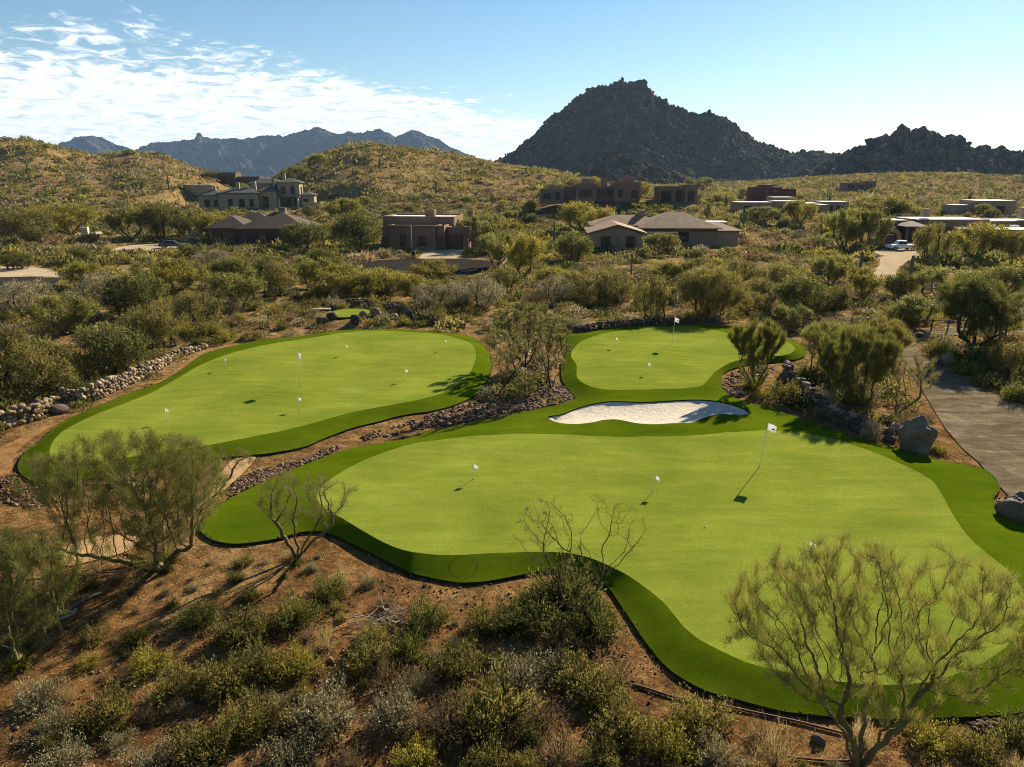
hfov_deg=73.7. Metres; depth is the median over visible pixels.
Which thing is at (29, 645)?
jojoba bush
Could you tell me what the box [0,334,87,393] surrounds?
mesquite tree
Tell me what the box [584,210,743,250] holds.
hipped house
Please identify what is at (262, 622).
creosote bush
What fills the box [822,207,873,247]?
palo verde tree
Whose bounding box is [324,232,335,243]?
mesquite tree
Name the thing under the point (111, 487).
rock bed
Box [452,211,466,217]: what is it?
palo verde tree
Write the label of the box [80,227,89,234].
utility cabinet
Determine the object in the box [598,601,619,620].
creosote bush
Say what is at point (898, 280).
mesquite tree
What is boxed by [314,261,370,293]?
palo verde tree
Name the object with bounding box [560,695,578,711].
brittlebush
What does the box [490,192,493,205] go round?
saguaro cactus
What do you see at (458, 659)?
creosote bush
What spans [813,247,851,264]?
palo verde tree
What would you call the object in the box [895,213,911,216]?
palo verde tree
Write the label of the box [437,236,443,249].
door
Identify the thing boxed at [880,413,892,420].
boulder
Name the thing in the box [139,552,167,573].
creosote bush
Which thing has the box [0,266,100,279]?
path
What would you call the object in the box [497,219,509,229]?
mesquite tree
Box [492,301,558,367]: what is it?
mesquite tree
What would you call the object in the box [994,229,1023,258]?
mesquite tree
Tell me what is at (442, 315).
creosote bush
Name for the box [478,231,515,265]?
palo verde tree
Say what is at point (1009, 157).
rock outcrop
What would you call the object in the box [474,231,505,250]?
mesquite tree
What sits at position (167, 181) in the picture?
saguaro cactus
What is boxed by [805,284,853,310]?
mesquite tree
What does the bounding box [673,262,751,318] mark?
mesquite tree
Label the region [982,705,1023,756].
jojoba bush
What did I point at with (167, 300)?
desert broom
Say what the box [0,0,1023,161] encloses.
sky
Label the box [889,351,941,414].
palo verde tree
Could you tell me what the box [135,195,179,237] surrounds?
mesquite tree
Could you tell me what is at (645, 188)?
palo verde tree
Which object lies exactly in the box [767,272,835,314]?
mesquite tree
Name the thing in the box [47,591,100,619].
fallen branch
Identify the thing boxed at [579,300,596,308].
jojoba bush
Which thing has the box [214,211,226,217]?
palo verde tree
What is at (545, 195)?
window
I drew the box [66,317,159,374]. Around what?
mesquite tree
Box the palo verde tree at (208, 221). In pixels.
[187,211,224,240]
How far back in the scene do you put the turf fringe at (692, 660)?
27.59 m
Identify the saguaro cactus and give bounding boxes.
[166,175,169,189]
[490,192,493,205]
[553,220,557,241]
[627,253,636,274]
[704,204,710,219]
[740,208,747,223]
[859,251,863,268]
[909,255,914,274]
[928,246,939,271]
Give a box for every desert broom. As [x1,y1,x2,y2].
[0,309,20,322]
[0,645,32,677]
[55,322,79,333]
[73,650,106,676]
[122,638,187,686]
[159,292,173,306]
[162,314,198,338]
[177,286,199,298]
[213,327,238,340]
[233,311,248,319]
[263,631,329,689]
[269,303,282,313]
[309,280,331,296]
[364,291,379,302]
[387,729,442,766]
[395,314,410,325]
[445,293,474,306]
[560,306,571,316]
[596,315,606,321]
[621,699,703,766]
[683,309,704,320]
[748,382,771,399]
[870,308,896,327]
[894,707,962,766]
[921,312,940,320]
[930,441,951,454]
[946,355,986,375]
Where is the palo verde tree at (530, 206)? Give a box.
[519,200,536,213]
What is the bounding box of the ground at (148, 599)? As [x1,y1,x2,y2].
[0,139,1023,766]
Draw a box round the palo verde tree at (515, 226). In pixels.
[509,222,523,229]
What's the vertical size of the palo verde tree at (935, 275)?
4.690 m
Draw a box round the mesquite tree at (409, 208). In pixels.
[404,204,416,211]
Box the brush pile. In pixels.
[344,597,422,640]
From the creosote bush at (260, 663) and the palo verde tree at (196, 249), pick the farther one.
the palo verde tree at (196, 249)
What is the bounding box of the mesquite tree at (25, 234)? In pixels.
[16,225,47,242]
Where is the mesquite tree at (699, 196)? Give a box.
[697,190,703,201]
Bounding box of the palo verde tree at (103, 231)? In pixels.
[101,229,118,235]
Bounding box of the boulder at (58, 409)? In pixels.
[47,404,68,413]
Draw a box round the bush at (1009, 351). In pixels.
[985,339,1023,377]
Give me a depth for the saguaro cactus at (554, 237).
139.88 m
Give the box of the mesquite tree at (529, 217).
[520,213,541,223]
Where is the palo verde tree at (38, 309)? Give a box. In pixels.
[21,292,102,334]
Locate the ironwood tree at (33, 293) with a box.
[0,278,60,315]
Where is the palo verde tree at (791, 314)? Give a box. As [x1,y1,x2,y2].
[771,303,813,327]
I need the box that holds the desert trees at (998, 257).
[0,199,1023,274]
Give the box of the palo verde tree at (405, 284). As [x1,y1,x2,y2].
[394,271,443,296]
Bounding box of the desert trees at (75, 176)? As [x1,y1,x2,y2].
[0,136,1023,221]
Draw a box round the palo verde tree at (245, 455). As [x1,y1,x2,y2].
[201,444,256,499]
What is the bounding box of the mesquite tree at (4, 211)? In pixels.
[0,206,22,236]
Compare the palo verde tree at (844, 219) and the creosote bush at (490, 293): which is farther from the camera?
the palo verde tree at (844, 219)
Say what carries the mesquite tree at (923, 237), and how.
on the ground at (148, 599)
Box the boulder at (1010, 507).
[994,491,1023,522]
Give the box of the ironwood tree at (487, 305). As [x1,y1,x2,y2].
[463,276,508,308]
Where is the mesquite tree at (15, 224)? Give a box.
[0,208,57,242]
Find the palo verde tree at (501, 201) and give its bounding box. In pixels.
[496,199,506,203]
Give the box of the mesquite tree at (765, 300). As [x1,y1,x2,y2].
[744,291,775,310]
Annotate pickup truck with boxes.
[885,240,915,249]
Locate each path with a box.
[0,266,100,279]
[197,457,255,508]
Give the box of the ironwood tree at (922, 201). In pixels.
[914,198,927,206]
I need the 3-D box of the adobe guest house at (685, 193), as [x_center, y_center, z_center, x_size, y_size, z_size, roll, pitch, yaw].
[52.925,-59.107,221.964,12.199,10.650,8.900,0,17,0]
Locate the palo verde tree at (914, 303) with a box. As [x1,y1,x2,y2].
[882,291,942,327]
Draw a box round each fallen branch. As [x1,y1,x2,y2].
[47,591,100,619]
[59,608,76,620]
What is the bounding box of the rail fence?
[772,315,1023,332]
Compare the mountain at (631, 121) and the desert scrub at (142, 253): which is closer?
the desert scrub at (142, 253)
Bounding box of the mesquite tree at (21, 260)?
[0,252,35,268]
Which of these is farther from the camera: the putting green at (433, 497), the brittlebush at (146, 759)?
the putting green at (433, 497)
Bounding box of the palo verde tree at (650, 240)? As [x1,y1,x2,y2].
[641,232,681,254]
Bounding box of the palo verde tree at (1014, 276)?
[981,264,1023,292]
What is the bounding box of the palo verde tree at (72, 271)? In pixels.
[55,260,102,288]
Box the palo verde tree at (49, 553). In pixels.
[0,523,89,661]
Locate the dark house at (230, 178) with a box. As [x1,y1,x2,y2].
[194,172,263,187]
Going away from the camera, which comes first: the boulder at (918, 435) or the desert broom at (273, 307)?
the boulder at (918, 435)
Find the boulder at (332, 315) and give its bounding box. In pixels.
[327,312,337,319]
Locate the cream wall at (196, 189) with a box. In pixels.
[179,185,212,194]
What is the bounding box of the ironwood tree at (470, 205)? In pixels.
[463,202,474,207]
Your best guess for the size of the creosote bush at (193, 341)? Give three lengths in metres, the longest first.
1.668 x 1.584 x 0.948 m
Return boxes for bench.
[312,308,330,312]
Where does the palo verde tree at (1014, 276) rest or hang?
on the ground at (148, 599)
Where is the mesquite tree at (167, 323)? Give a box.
[115,299,190,349]
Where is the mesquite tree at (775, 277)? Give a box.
[758,261,798,287]
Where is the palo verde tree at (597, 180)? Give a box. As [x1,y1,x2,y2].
[584,176,600,185]
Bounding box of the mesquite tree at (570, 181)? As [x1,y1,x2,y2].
[561,177,581,185]
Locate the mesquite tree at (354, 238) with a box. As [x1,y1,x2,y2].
[342,229,369,246]
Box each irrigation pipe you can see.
[623,681,867,739]
[785,755,861,761]
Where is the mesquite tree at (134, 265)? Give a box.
[128,259,169,284]
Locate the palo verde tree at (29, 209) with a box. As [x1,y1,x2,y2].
[14,207,59,227]
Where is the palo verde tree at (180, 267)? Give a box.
[144,255,208,291]
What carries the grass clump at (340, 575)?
on the ground at (148, 599)
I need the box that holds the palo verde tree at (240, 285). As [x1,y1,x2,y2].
[205,266,267,308]
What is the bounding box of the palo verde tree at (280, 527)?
[254,465,359,558]
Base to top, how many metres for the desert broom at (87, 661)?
0.540 m
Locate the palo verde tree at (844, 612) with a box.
[718,523,1023,766]
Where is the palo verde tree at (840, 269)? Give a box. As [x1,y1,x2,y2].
[811,252,855,285]
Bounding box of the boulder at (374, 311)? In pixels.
[370,307,380,316]
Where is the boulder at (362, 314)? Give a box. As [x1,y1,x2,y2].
[359,311,366,318]
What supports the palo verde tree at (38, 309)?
on the ground at (148, 599)
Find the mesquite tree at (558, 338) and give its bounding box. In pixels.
[524,315,573,386]
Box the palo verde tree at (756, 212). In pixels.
[746,206,783,220]
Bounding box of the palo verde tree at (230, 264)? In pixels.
[209,256,256,279]
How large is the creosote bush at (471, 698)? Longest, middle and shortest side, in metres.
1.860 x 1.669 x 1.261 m
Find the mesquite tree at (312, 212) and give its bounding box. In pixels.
[299,205,316,216]
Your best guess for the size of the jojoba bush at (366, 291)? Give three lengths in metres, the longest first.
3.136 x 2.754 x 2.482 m
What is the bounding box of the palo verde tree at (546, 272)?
[532,265,577,286]
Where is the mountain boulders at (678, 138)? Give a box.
[494,77,840,178]
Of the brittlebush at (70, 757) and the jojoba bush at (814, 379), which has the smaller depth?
the brittlebush at (70, 757)
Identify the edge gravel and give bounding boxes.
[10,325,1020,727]
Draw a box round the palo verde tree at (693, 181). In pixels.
[685,176,714,189]
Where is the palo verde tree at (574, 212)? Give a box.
[556,197,618,232]
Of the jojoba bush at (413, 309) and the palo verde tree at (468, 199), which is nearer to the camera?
the jojoba bush at (413, 309)
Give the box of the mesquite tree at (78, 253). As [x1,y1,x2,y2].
[66,244,92,258]
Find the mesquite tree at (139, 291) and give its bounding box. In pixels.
[93,267,170,318]
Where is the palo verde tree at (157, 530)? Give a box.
[3,424,232,587]
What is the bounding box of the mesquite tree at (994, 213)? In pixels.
[983,208,1001,217]
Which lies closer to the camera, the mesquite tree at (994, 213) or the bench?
the bench
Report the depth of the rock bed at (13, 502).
31.24 m
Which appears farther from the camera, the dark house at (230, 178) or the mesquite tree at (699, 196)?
the dark house at (230, 178)
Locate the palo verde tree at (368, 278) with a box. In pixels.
[351,266,409,292]
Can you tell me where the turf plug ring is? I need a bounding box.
[450,555,477,577]
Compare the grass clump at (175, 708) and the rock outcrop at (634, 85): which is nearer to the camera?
the grass clump at (175, 708)
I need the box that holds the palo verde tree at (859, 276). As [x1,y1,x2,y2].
[845,264,887,298]
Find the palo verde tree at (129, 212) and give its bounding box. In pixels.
[100,205,149,236]
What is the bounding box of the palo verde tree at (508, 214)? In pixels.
[501,209,518,219]
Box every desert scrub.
[0,135,1023,213]
[0,192,1023,270]
[0,246,1023,438]
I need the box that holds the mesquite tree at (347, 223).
[327,208,384,252]
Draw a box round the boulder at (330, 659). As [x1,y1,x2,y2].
[327,656,333,662]
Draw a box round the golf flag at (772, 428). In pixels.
[759,423,776,467]
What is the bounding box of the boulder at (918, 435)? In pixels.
[897,415,937,454]
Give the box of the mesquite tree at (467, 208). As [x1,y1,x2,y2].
[460,206,473,211]
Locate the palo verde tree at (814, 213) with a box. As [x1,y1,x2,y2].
[798,209,817,218]
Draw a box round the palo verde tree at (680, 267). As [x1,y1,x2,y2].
[645,260,689,279]
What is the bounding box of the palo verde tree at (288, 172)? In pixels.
[281,166,311,180]
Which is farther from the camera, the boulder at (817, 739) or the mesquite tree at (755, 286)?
the mesquite tree at (755, 286)
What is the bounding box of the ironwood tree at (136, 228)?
[130,225,147,232]
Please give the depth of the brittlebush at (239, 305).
72.89 m
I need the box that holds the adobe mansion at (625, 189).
[540,177,641,207]
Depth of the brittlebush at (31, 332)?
59.21 m
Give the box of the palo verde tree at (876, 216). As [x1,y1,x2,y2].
[854,206,896,248]
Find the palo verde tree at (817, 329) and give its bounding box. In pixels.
[798,317,878,376]
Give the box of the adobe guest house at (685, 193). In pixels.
[654,184,697,204]
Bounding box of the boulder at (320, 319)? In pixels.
[316,317,326,322]
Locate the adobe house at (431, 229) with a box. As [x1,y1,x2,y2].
[381,209,491,249]
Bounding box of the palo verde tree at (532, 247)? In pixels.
[502,229,547,278]
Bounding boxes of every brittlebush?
[0,303,11,315]
[0,320,28,337]
[6,670,72,726]
[8,322,43,342]
[13,697,84,753]
[22,725,101,766]
[31,382,46,390]
[80,307,106,322]
[98,724,142,757]
[110,728,183,766]
[159,586,171,596]
[163,634,176,644]
[185,582,202,592]
[185,719,198,731]
[206,290,225,307]
[223,295,245,311]
[250,723,330,766]
[264,689,294,711]
[277,670,360,749]
[304,560,319,573]
[324,292,340,308]
[357,671,427,742]
[358,572,379,590]
[407,667,438,694]
[423,646,447,669]
[442,630,468,655]
[448,279,466,289]
[451,619,459,626]
[480,644,559,702]
[535,639,583,683]
[545,298,556,307]
[559,311,588,328]
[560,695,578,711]
[692,725,752,766]
[705,311,724,323]
[794,377,843,407]
[809,298,829,310]
[824,754,848,766]
[837,313,856,324]
[840,366,886,404]
[850,308,861,316]
[904,307,930,324]
[932,332,968,353]
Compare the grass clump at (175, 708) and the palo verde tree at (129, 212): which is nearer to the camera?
the grass clump at (175, 708)
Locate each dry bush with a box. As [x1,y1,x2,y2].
[0,650,10,662]
[0,666,11,687]
[0,726,9,747]
[45,658,58,670]
[58,705,73,717]
[68,591,92,611]
[74,316,95,325]
[78,369,93,383]
[83,603,110,623]
[96,672,108,680]
[102,562,132,582]
[110,588,131,606]
[116,664,141,687]
[121,578,146,594]
[127,701,158,726]
[130,603,141,613]
[145,548,163,560]
[145,616,161,629]
[158,576,167,584]
[187,574,197,581]
[220,305,239,315]
[224,311,241,326]
[228,604,239,614]
[244,749,257,758]
[266,707,298,741]
[275,646,290,658]
[282,312,294,320]
[292,623,322,643]
[309,663,331,682]
[326,282,349,298]
[327,740,365,766]
[367,652,419,699]
[372,591,398,609]
[407,682,476,757]
[471,634,483,646]
[516,688,573,741]
[520,285,544,302]
[524,716,593,766]
[530,617,588,659]
[596,658,638,698]
[617,288,631,301]
[636,706,652,720]
[741,714,783,749]
[774,317,805,333]
[801,401,834,421]
[821,313,841,324]
[887,412,917,424]
[909,408,935,423]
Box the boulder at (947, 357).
[941,353,953,364]
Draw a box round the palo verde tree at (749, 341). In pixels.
[727,316,788,391]
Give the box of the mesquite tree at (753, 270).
[722,257,761,286]
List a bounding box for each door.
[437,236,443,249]
[447,234,462,248]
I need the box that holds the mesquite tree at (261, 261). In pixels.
[250,255,286,276]
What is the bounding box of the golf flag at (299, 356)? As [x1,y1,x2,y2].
[298,352,301,385]
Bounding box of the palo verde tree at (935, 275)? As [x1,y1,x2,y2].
[908,264,984,302]
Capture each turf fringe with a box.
[18,329,491,483]
[200,324,1023,721]
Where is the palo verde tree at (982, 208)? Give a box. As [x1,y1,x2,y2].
[974,203,994,214]
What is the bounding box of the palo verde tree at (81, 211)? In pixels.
[32,201,98,234]
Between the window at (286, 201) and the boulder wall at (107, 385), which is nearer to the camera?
the boulder wall at (107, 385)
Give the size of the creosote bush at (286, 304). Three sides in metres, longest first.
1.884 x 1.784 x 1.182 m
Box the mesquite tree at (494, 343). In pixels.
[481,326,528,398]
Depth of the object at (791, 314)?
64.62 m
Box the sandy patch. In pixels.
[55,535,136,565]
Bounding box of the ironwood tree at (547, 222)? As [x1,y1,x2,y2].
[544,219,555,224]
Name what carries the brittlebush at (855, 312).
on the ground at (148, 599)
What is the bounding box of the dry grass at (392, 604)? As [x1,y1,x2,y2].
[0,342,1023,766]
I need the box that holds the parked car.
[158,240,182,247]
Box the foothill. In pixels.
[571,150,689,184]
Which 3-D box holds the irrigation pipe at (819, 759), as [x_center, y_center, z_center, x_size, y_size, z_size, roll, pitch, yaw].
[7.890,9.388,17.072,2.111,0.067,0.136,1,17,3]
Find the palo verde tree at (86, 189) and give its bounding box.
[76,186,93,194]
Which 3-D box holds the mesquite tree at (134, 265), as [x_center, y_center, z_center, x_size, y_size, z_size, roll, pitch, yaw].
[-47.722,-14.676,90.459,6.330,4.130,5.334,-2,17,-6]
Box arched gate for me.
[867,228,900,247]
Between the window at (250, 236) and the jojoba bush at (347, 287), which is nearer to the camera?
the jojoba bush at (347, 287)
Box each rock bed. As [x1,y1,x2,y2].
[0,470,68,510]
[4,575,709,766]
[75,463,185,494]
[227,454,320,498]
[299,371,574,465]
[722,366,774,397]
[964,717,1019,747]
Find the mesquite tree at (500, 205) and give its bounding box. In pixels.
[497,203,504,207]
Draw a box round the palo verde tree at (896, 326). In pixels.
[849,312,916,358]
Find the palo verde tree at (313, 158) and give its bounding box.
[304,153,327,165]
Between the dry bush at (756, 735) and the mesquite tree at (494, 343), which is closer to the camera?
the dry bush at (756, 735)
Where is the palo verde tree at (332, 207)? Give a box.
[315,196,364,221]
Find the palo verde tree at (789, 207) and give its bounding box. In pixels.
[780,197,819,222]
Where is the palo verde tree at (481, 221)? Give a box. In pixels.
[456,211,503,245]
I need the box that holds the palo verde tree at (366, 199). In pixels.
[356,195,371,204]
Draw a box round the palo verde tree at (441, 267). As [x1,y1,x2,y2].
[408,257,458,280]
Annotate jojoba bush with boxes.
[0,582,42,613]
[22,638,33,648]
[38,677,57,689]
[39,577,78,605]
[47,372,96,400]
[81,574,106,593]
[86,373,108,388]
[118,648,133,659]
[120,623,155,650]
[157,562,177,573]
[161,591,228,633]
[162,596,180,609]
[211,655,228,668]
[227,570,247,585]
[231,582,267,605]
[267,587,333,641]
[274,318,289,330]
[279,572,289,578]
[288,557,303,566]
[300,286,322,300]
[304,571,355,608]
[340,280,357,292]
[343,644,362,656]
[353,285,372,297]
[358,675,373,692]
[384,626,433,673]
[396,739,407,749]
[403,589,454,636]
[404,301,424,316]
[406,616,434,639]
[427,301,448,313]
[457,760,475,766]
[489,598,538,639]
[492,585,581,647]
[495,600,512,618]
[515,719,546,751]
[517,297,538,312]
[519,550,619,618]
[545,587,633,650]
[570,294,584,304]
[577,636,595,654]
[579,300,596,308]
[601,290,617,301]
[668,293,676,304]
[740,305,752,314]
[747,309,763,319]
[789,298,808,316]
[793,358,818,378]
[796,758,809,766]
[800,366,833,392]
[835,292,853,307]
[889,304,919,325]
[919,332,958,356]
[946,340,991,370]
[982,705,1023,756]
[997,376,1023,402]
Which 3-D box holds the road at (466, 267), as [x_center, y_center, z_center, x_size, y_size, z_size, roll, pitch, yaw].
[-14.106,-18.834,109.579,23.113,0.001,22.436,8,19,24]
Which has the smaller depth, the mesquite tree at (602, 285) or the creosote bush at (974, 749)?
the creosote bush at (974, 749)
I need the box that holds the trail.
[0,344,236,476]
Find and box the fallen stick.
[574,640,598,658]
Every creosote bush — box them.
[0,546,30,560]
[36,727,76,756]
[45,344,82,369]
[61,674,136,740]
[76,617,111,648]
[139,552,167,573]
[142,654,214,717]
[161,551,185,563]
[166,711,247,766]
[179,643,257,708]
[188,333,204,344]
[191,315,227,339]
[198,602,273,660]
[205,695,269,758]
[212,586,223,595]
[215,683,298,750]
[223,597,278,643]
[228,631,293,691]
[232,551,257,569]
[243,296,268,310]
[270,301,285,309]
[282,298,296,306]
[287,676,314,702]
[288,291,300,298]
[297,296,319,307]
[319,295,333,305]
[327,598,346,613]
[332,300,349,310]
[333,625,400,688]
[335,612,348,623]
[350,616,389,646]
[369,299,385,310]
[373,279,395,296]
[386,622,396,630]
[421,634,488,691]
[424,303,449,320]
[445,300,455,309]
[445,678,505,743]
[456,657,546,749]
[457,726,515,766]
[460,599,509,638]
[477,643,508,670]
[479,284,502,299]
[507,741,538,766]
[510,650,527,663]
[512,587,537,609]
[522,569,569,612]
[548,639,624,705]
[564,668,629,726]
[567,729,622,766]
[586,684,655,756]
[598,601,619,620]
[662,681,740,744]
[736,372,754,388]
[765,373,806,406]
[829,305,838,310]
[857,296,874,304]
[944,723,1012,766]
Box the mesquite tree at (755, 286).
[744,277,774,295]
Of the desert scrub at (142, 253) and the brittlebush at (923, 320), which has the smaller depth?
the brittlebush at (923, 320)
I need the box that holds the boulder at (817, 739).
[810,733,825,745]
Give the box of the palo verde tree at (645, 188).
[635,180,652,199]
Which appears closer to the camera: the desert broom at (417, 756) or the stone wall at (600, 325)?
the desert broom at (417, 756)
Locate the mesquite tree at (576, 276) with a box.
[562,269,601,294]
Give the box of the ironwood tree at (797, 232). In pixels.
[792,229,806,238]
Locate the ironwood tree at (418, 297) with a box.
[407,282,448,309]
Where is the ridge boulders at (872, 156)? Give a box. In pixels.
[811,123,1023,176]
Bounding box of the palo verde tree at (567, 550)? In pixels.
[511,492,648,600]
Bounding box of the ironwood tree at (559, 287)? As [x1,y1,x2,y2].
[533,273,576,302]
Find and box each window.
[204,200,209,206]
[212,232,221,239]
[227,232,236,239]
[228,199,232,206]
[239,199,244,206]
[246,232,256,240]
[249,199,253,206]
[262,197,268,206]
[265,232,276,240]
[280,186,285,193]
[282,197,291,206]
[290,186,294,193]
[293,197,297,206]
[400,234,405,245]
[418,236,425,245]
[543,193,550,198]
[555,192,559,199]
[579,189,582,196]
[588,189,591,196]
[601,236,610,246]
[618,189,622,197]
[626,236,634,246]
[631,190,637,197]
[661,191,669,201]
[675,190,681,201]
[678,232,688,241]
[688,191,694,200]
[890,226,906,239]
[996,206,1004,212]
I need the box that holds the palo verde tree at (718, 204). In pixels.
[714,201,724,206]
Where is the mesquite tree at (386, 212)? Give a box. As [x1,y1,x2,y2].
[380,209,393,216]
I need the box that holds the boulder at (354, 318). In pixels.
[350,314,361,324]
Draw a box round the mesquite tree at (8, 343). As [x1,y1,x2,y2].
[0,325,34,386]
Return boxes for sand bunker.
[549,401,748,423]
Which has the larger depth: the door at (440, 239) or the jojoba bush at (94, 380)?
the door at (440, 239)
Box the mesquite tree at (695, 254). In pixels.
[681,248,704,263]
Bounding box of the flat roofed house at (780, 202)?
[730,197,848,213]
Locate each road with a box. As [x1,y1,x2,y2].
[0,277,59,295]
[363,259,501,277]
[897,328,1023,494]
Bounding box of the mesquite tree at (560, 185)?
[539,181,570,189]
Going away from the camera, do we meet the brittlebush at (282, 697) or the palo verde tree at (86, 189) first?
the brittlebush at (282, 697)
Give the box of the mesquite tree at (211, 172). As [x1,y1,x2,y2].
[198,170,216,173]
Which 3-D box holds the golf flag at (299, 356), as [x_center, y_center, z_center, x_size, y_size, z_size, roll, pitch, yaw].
[-14.029,-0.861,45.393,0.609,2.399,0.143,13,22,37]
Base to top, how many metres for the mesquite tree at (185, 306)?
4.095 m
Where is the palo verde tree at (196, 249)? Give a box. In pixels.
[178,242,204,257]
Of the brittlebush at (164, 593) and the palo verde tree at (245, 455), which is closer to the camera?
the brittlebush at (164, 593)
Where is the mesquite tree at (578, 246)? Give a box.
[552,227,595,261]
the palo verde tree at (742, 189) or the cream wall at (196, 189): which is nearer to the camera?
the cream wall at (196, 189)
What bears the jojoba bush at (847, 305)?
on the ground at (148, 599)
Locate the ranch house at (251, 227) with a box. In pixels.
[203,208,320,244]
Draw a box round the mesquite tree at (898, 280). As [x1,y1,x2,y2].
[883,268,920,296]
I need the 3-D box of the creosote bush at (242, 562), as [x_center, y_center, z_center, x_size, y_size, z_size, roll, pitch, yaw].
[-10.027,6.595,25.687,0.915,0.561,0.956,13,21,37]
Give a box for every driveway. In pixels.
[113,244,209,251]
[419,249,465,258]
[874,249,921,280]
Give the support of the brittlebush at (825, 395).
on the ground at (148, 599)
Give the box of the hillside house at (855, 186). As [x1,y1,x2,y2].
[839,181,876,190]
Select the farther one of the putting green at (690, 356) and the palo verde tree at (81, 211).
the palo verde tree at (81, 211)
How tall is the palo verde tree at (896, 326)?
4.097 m
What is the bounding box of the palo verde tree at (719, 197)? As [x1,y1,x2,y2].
[710,192,738,202]
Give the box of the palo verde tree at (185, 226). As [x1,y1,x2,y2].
[162,206,212,234]
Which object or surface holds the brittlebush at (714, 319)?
on the ground at (148, 599)
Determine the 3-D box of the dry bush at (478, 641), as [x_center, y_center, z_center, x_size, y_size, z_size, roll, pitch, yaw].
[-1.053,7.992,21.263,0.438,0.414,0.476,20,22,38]
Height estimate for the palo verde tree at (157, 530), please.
5.768 m
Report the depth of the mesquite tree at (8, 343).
46.33 m
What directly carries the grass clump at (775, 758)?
on the ground at (148, 599)
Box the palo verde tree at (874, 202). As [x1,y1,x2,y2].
[849,193,915,217]
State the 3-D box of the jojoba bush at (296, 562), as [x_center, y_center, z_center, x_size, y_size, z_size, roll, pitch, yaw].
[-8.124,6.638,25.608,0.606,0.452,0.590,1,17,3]
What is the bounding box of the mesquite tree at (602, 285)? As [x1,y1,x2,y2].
[589,270,633,302]
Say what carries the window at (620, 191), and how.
in the adobe mansion at (625, 189)
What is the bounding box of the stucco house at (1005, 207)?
[941,200,1016,215]
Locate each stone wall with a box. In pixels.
[334,298,465,328]
[573,317,694,332]
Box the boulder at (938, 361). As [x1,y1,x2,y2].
[934,357,941,364]
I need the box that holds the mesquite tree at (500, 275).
[487,268,524,291]
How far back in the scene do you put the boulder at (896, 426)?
39.05 m
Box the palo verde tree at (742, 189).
[730,186,748,197]
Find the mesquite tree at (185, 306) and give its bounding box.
[169,289,227,327]
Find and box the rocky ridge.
[806,129,1022,176]
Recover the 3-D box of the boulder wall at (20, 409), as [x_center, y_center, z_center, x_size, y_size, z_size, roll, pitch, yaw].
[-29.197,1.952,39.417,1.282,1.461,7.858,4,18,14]
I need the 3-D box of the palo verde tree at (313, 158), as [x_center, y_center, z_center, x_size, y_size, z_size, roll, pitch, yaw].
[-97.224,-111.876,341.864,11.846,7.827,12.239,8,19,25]
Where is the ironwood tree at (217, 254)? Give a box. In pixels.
[191,248,231,272]
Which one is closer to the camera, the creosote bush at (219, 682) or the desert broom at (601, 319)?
the creosote bush at (219, 682)
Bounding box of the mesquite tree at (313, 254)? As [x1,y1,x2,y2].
[298,246,342,272]
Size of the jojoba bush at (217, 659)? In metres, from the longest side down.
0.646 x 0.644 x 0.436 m
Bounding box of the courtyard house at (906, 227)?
[867,207,1023,245]
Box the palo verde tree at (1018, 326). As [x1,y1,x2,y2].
[963,317,1023,342]
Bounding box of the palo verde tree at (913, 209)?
[881,200,921,216]
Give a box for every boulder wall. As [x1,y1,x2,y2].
[0,396,60,428]
[58,343,207,405]
[780,360,896,441]
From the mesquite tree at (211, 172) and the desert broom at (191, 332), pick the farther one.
the mesquite tree at (211, 172)
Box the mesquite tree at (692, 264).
[681,257,718,279]
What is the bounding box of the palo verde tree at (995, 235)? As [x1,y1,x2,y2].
[946,219,1016,257]
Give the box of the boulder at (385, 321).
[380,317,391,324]
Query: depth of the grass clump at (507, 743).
17.40 m
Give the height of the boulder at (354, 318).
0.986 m
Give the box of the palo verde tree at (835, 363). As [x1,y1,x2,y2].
[814,322,904,406]
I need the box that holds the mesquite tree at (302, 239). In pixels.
[276,220,328,250]
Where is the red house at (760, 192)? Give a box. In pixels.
[746,185,795,200]
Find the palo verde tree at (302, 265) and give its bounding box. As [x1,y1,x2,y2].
[288,254,336,287]
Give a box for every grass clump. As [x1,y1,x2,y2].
[11,616,29,630]
[47,678,84,709]
[79,552,112,576]
[154,690,192,717]
[256,552,271,564]
[279,546,302,561]
[296,640,318,657]
[306,621,342,650]
[312,757,330,766]
[324,566,348,585]
[502,737,514,748]
[533,642,545,654]
[591,652,604,664]
[750,713,802,766]
[840,707,891,755]
[858,411,885,443]
[1000,748,1023,766]
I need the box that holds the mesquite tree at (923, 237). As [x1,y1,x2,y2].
[912,221,956,261]
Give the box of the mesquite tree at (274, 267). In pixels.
[252,257,299,298]
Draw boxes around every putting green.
[49,331,475,462]
[317,430,1023,684]
[571,326,794,389]
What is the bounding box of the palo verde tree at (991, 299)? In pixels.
[931,270,1023,349]
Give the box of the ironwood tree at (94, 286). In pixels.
[70,269,122,303]
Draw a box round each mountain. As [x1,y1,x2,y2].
[59,127,479,177]
[495,79,842,182]
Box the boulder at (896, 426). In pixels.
[890,422,901,430]
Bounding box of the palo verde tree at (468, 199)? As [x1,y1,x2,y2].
[460,195,475,206]
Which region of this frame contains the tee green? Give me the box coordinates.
[329,308,369,319]
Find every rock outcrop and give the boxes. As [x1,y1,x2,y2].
[632,79,647,89]
[895,128,904,136]
[911,126,926,136]
[992,148,1020,162]
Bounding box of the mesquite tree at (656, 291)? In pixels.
[628,274,677,318]
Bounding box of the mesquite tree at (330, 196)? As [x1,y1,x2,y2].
[326,193,334,198]
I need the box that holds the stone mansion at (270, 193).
[195,173,322,209]

